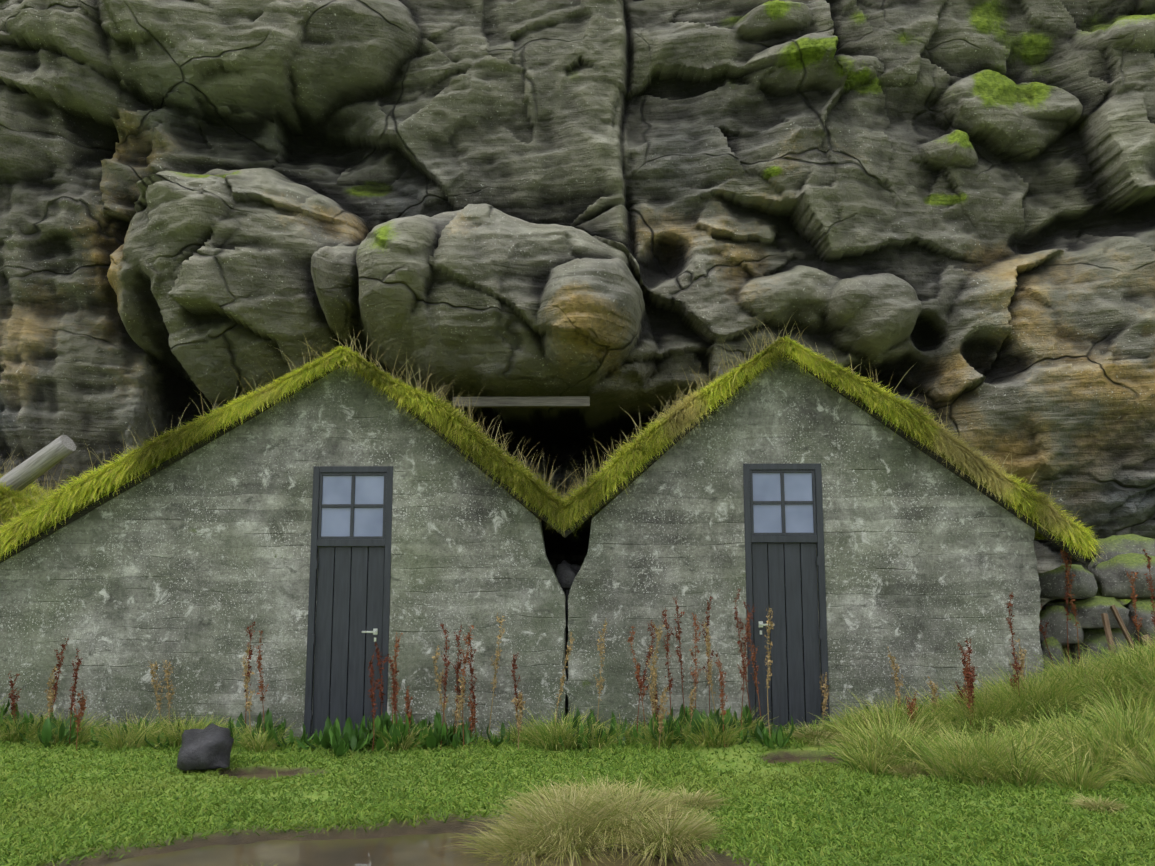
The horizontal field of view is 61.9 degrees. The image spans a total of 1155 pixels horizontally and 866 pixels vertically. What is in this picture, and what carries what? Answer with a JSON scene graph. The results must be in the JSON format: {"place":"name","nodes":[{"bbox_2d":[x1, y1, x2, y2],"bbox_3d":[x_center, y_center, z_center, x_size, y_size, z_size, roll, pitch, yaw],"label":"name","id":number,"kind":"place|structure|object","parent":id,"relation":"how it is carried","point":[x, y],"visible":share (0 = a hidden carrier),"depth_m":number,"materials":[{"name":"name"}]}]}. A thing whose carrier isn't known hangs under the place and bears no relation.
{"place":"outdoors","nodes":[
{"label":"outdoors","id":0,"kind":"place"},
{"bbox_2d":[0,486,35,523],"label":"turf grass","id":1,"kind":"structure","parent":0,"point":[6,503],"depth_m":10.49,"materials":[{"name":"green plant"}]},
{"bbox_2d":[335,345,574,536],"bbox_3d":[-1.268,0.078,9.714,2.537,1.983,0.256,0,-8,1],"label":"turf grass","id":2,"kind":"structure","parent":0,"point":[501,469],"depth_m":9.73,"materials":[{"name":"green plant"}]},
{"bbox_2d":[0,669,1154,865],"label":"terrain","id":3,"kind":"structure","parent":0,"point":[452,825],"depth_m":7.04,"materials":[{"name":"green plant"}]},
{"bbox_2d":[177,723,233,770],"bbox_3d":[-3.201,2.687,8.261,0.443,0.354,0.565,4,-9,-27],"label":"boulder on lawn","id":4,"kind":"object","parent":3,"relation":"on","point":[209,747],"visible":1,"depth_m":8.09,"materials":[{"name":"grey stone"}]},
{"bbox_2d":[229,774,301,779],"bbox_3d":[-2.582,2.914,8.117,1.100,0.001,0.600,0,-8,1],"label":"dirt patch","id":5,"kind":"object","parent":3,"relation":"on","point":[262,776],"depth_m":8.23,"materials":[{"name":"brown soil"}]},
{"bbox_2d":[0,363,566,739],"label":"house wall","id":6,"kind":"structure","parent":3,"relation":"on","point":[191,567],"depth_m":9.78,"materials":[{"name":"grey concrete"}]},
{"bbox_2d":[0,345,348,562],"bbox_3d":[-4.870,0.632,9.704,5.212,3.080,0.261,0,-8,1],"label":"grass turf","id":7,"kind":"object","parent":6,"relation":"on","point":[55,505],"depth_m":9.77,"materials":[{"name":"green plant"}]},
{"bbox_2d":[303,466,392,738],"bbox_3d":[-2.308,1.699,9.784,0.825,2.723,0.167,0,-8,1],"label":"house door","id":8,"kind":"structure","parent":6,"relation":"in","point":[351,505],"depth_m":9.77,"materials":[{"name":"grey wood"}]},
{"bbox_2d":[98,833,684,865],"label":"puddle water","id":9,"kind":"structure","parent":3,"relation":"on","point":[416,850],"depth_m":5.96,"materials":[{"name":"brown liquid"}]},
{"bbox_2d":[0,699,968,756],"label":"weed leaves","id":10,"kind":"object","parent":3,"relation":"on","point":[352,738],"visible":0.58,"depth_m":9.07,"materials":[{"name":"green plant"}]},
{"bbox_2d":[0,0,1154,645],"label":"cliff rock","id":11,"kind":"object","parent":3,"relation":"on","point":[614,210],"visible":0.58,"depth_m":12.47,"materials":[{"name":"grey stone"}]},
{"bbox_2d":[0,369,323,554],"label":"turf sod","id":12,"kind":"structure","parent":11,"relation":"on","point":[82,504],"depth_m":9.84,"materials":[{"name":"green plant"}]},
{"bbox_2d":[1,323,365,546],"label":"turf stalks","id":13,"kind":"object","parent":12,"relation":"on","point":[181,417],"visible":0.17,"depth_m":10.13,"materials":[{"name":"green plant"}]},
{"bbox_2d":[414,405,564,529],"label":"turf sod","id":14,"kind":"structure","parent":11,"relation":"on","point":[483,463],"depth_m":9.80,"materials":[{"name":"green plant"}]},
{"bbox_2d":[345,328,582,500],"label":"turf stalks","id":15,"kind":"object","parent":14,"relation":"on","point":[468,410],"visible":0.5,"depth_m":10.41,"materials":[{"name":"green plant"}]},
{"bbox_2d":[452,396,589,407],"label":"wooden beam","id":16,"kind":"structure","parent":11,"relation":"attached to","point":[535,402],"depth_m":11.85,"materials":[{"name":"grey wood"}]},
{"bbox_2d":[565,364,755,530],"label":"turf sod","id":17,"kind":"structure","parent":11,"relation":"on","point":[641,464],"depth_m":9.77,"materials":[{"name":"green plant"}]},
{"bbox_2d":[551,323,786,496],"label":"turf stalks","id":18,"kind":"object","parent":17,"relation":"on","point":[765,344],"visible":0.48,"depth_m":10.27,"materials":[{"name":"green plant"}]},
{"bbox_2d":[818,368,1038,522],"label":"turf sod","id":19,"kind":"structure","parent":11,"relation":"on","point":[930,447],"depth_m":9.74,"materials":[{"name":"green plant"}]},
{"bbox_2d":[760,310,1019,478],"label":"turf stalks","id":20,"kind":"object","parent":19,"relation":"on","point":[773,338],"visible":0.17,"depth_m":10.04,"materials":[{"name":"green plant"}]},
{"bbox_2d":[1012,505,1089,558],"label":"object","id":21,"kind":"structure","parent":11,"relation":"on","point":[1059,537],"depth_m":9.60,"materials":[{"name":"green plant"}]},
{"bbox_2d":[1011,491,1094,539],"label":"turf grass","id":22,"kind":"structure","parent":21,"relation":"on","point":[1069,518],"depth_m":9.59,"materials":[{"name":"green plant"}]},
{"bbox_2d":[1029,469,1083,516],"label":"turf stalks","id":23,"kind":"object","parent":21,"relation":"on","point":[1050,491],"visible":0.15,"depth_m":10.03,"materials":[{"name":"green plant"}]},
{"bbox_2d":[1031,497,1102,563],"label":"tail grass","id":24,"kind":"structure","parent":21,"relation":"attached to","point":[1065,528],"depth_m":9.49,"materials":[{"name":"green plant"}]},
{"bbox_3d":[-6.625,0.968,12.801,2.668,1.395,4.546,0,-8,1],"label":"turf sod","id":25,"kind":"object","parent":11,"relation":"on","visible":0},
{"bbox_2d":[0,475,57,507],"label":"turf grass","id":26,"kind":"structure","parent":25,"relation":"on","point":[35,493],"depth_m":10.69,"materials":[{"name":"green plant"}]},
{"bbox_2d":[0,448,74,494],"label":"turf stalks","id":27,"kind":"object","parent":25,"relation":"on","point":[5,472],"visible":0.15,"depth_m":11.59,"materials":[{"name":"green plant"}]},
{"bbox_2d":[0,435,75,490],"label":"driftwood log","id":28,"kind":"object","parent":25,"relation":"on","point":[42,461],"visible":0.9,"depth_m":10.66,"materials":[{"name":"grey wood"}]},
{"bbox_2d":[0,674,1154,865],"bbox_3d":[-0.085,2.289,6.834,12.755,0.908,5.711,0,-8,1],"label":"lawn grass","id":29,"kind":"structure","parent":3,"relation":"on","point":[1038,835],"depth_m":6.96,"materials":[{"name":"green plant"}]},
{"bbox_2d":[0,628,1154,792],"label":"tall grass clumps","id":30,"kind":"object","parent":3,"relation":"on","point":[1116,743],"visible":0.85,"depth_m":8.76,"materials":[{"name":"green plant"}]},
{"bbox_2d":[8,540,1154,750],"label":"dock stalks","id":31,"kind":"object","parent":3,"relation":"on","point":[968,675],"visible":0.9,"depth_m":9.25,"materials":[{"name":"brown plant"}]},
{"bbox_2d":[243,720,1130,865],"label":"straw tussocks","id":32,"kind":"object","parent":3,"relation":"on","point":[575,818],"visible":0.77,"depth_m":6.24,"materials":[{"name":"beige plant"}]},
{"bbox_2d":[566,354,1043,729],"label":"house wall","id":33,"kind":"structure","parent":3,"relation":"on","point":[930,563],"depth_m":9.70,"materials":[{"name":"grey concrete"}]},
{"bbox_2d":[565,676,567,707],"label":"gap stone","id":34,"kind":"object","parent":33,"relation":"attached to","point":[566,700],"visible":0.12,"depth_m":9.69,"materials":[{"name":"black stone"}]},
{"bbox_2d":[566,635,567,675],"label":"gap stone","id":35,"kind":"object","parent":34,"relation":"on","point":[566,654],"visible":0.02,"depth_m":9.82,"materials":[{"name":"black stone"}]},
{"bbox_2d":[563,589,569,632],"bbox_3d":[-0.102,1.794,10.007,0.313,0.567,0.253,7,-10,-42],"label":"gap stone","id":36,"kind":"object","parent":35,"relation":"on","point":[566,591],"visible":0.08,"depth_m":9.88,"materials":[{"name":"black stone"}]},
{"bbox_2d":[555,560,580,588],"bbox_3d":[-0.096,1.477,10.019,0.305,0.302,0.378,4,-9,-27],"label":"gap stone","id":37,"kind":"object","parent":36,"relation":"on","point":[566,573],"visible":0.69,"depth_m":9.88,"materials":[{"name":"grey stone"}]},
{"bbox_2d":[553,335,795,536],"bbox_3d":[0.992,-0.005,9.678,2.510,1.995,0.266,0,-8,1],"label":"grass turf","id":38,"kind":"object","parent":33,"relation":"on","point":[621,468],"depth_m":9.70,"materials":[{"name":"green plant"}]},
{"bbox_2d":[743,463,829,728],"bbox_3d":[2.092,1.641,9.709,0.797,2.668,0.167,0,-8,1],"label":"house door","id":39,"kind":"structure","parent":33,"relation":"in","point":[783,503],"depth_m":9.69,"materials":[{"name":"grey wood"}]},
{"bbox_2d":[1035,523,1085,564],"bbox_3d":[4.843,1.113,9.666,0.475,0.427,0.025,0,-8,1],"label":"turf roof edge","id":40,"kind":"object","parent":33,"relation":"attached to","point":[1051,538],"visible":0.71,"depth_m":9.65,"materials":[{"name":"brown wood"}]},
{"bbox_2d":[768,758,844,764],"bbox_3d":[2.075,2.890,8.436,1.100,0.001,0.700,0,-8,1],"label":"dirt patch","id":41,"kind":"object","parent":3,"relation":"on","point":[792,760],"depth_m":8.53,"materials":[{"name":"brown soil"}]},
{"bbox_2d":[1041,637,1070,675],"bbox_3d":[4.895,2.364,9.975,0.388,0.514,0.460,-5,-9,33],"label":"wall stone","id":42,"kind":"object","parent":3,"relation":"on","point":[1054,645],"visible":0.25,"depth_m":9.81,"materials":[{"name":"grey stone"}]},
{"bbox_2d":[1039,605,1083,645],"bbox_3d":[4.994,2.012,10.083,0.564,0.419,0.414,-6,-10,38],"label":"wall stone","id":43,"kind":"object","parent":42,"relation":"on","point":[1055,616],"visible":0.58,"depth_m":9.91,"materials":[{"name":"grey stone"}]},
{"bbox_2d":[1062,628,1137,667],"bbox_3d":[5.477,2.257,10.075,0.599,0.528,0.723,3,-8,-20],"label":"wall stone","id":44,"kind":"object","parent":3,"relation":"on","point":[1098,636],"visible":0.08,"depth_m":9.90,"materials":[{"name":"grey stone"}]},
{"bbox_2d":[1041,596,1129,628],"bbox_3d":[5.427,1.879,10.172,0.787,0.378,0.876,1,-8,-8],"label":"wall stone","id":45,"kind":"object","parent":44,"relation":"on","point":[1090,610],"visible":0.48,"depth_m":9.84,"materials":[{"name":"stone"}]},
{"bbox_2d":[1038,564,1097,598],"bbox_3d":[5.123,1.571,10.174,0.633,0.364,0.586,3,-8,-24],"label":"wall stone","id":46,"kind":"object","parent":45,"relation":"on","point":[1053,584],"visible":0.79,"depth_m":9.97,"materials":[{"name":"grey stone"}]},
{"bbox_2d":[1101,613,1116,655],"bbox_3d":[5.287,2.172,9.507,0.050,0.791,0.040,5,-26,-6],"label":"leaning plank","id":47,"kind":"object","parent":3,"relation":"on","point":[1107,628],"visible":0.58,"depth_m":9.58,"materials":[{"name":"brown wood"}]},
{"bbox_2d":[1110,605,1138,653],"bbox_3d":[5.552,2.239,9.518,0.036,1.115,0.100,-22,-24,13],"label":"leaning plank","id":48,"kind":"object","parent":3,"relation":"on","point":[1121,624],"visible":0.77,"depth_m":9.63,"materials":[{"name":"brown wood"}]},
{"bbox_2d":[1140,634,1154,651],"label":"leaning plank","id":49,"kind":"object","parent":3,"relation":"on","point":[1144,636],"visible":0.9,"depth_m":9.61,"materials":[{"name":"brown wood"}]},
{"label":"wall stone","id":50,"kind":"object","parent":3,"relation":"on","visible":0},
{"bbox_2d":[1122,598,1154,645],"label":"wall stone","id":51,"kind":"object","parent":50,"relation":"on","point":[1144,609],"visible":0.65,"depth_m":10.04,"materials":[{"name":"grey stone"}]},
{"bbox_2d":[1088,553,1154,598],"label":"wall stone","id":52,"kind":"object","parent":51,"relation":"on","point":[1112,579],"visible":0.79,"depth_m":10.16,"materials":[{"name":"grey stone"}]},
{"bbox_2d":[1092,534,1154,567],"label":"wall stone","id":53,"kind":"object","parent":52,"relation":"on","point":[1112,546],"visible":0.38,"depth_m":10.43,"materials":[{"name":"stone"}]},
{"bbox_2d":[776,336,1055,529],"bbox_3d":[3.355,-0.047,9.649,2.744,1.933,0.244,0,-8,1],"label":"turf grass","id":54,"kind":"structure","parent":0,"point":[1013,492],"depth_m":9.66,"materials":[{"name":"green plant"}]}
]}

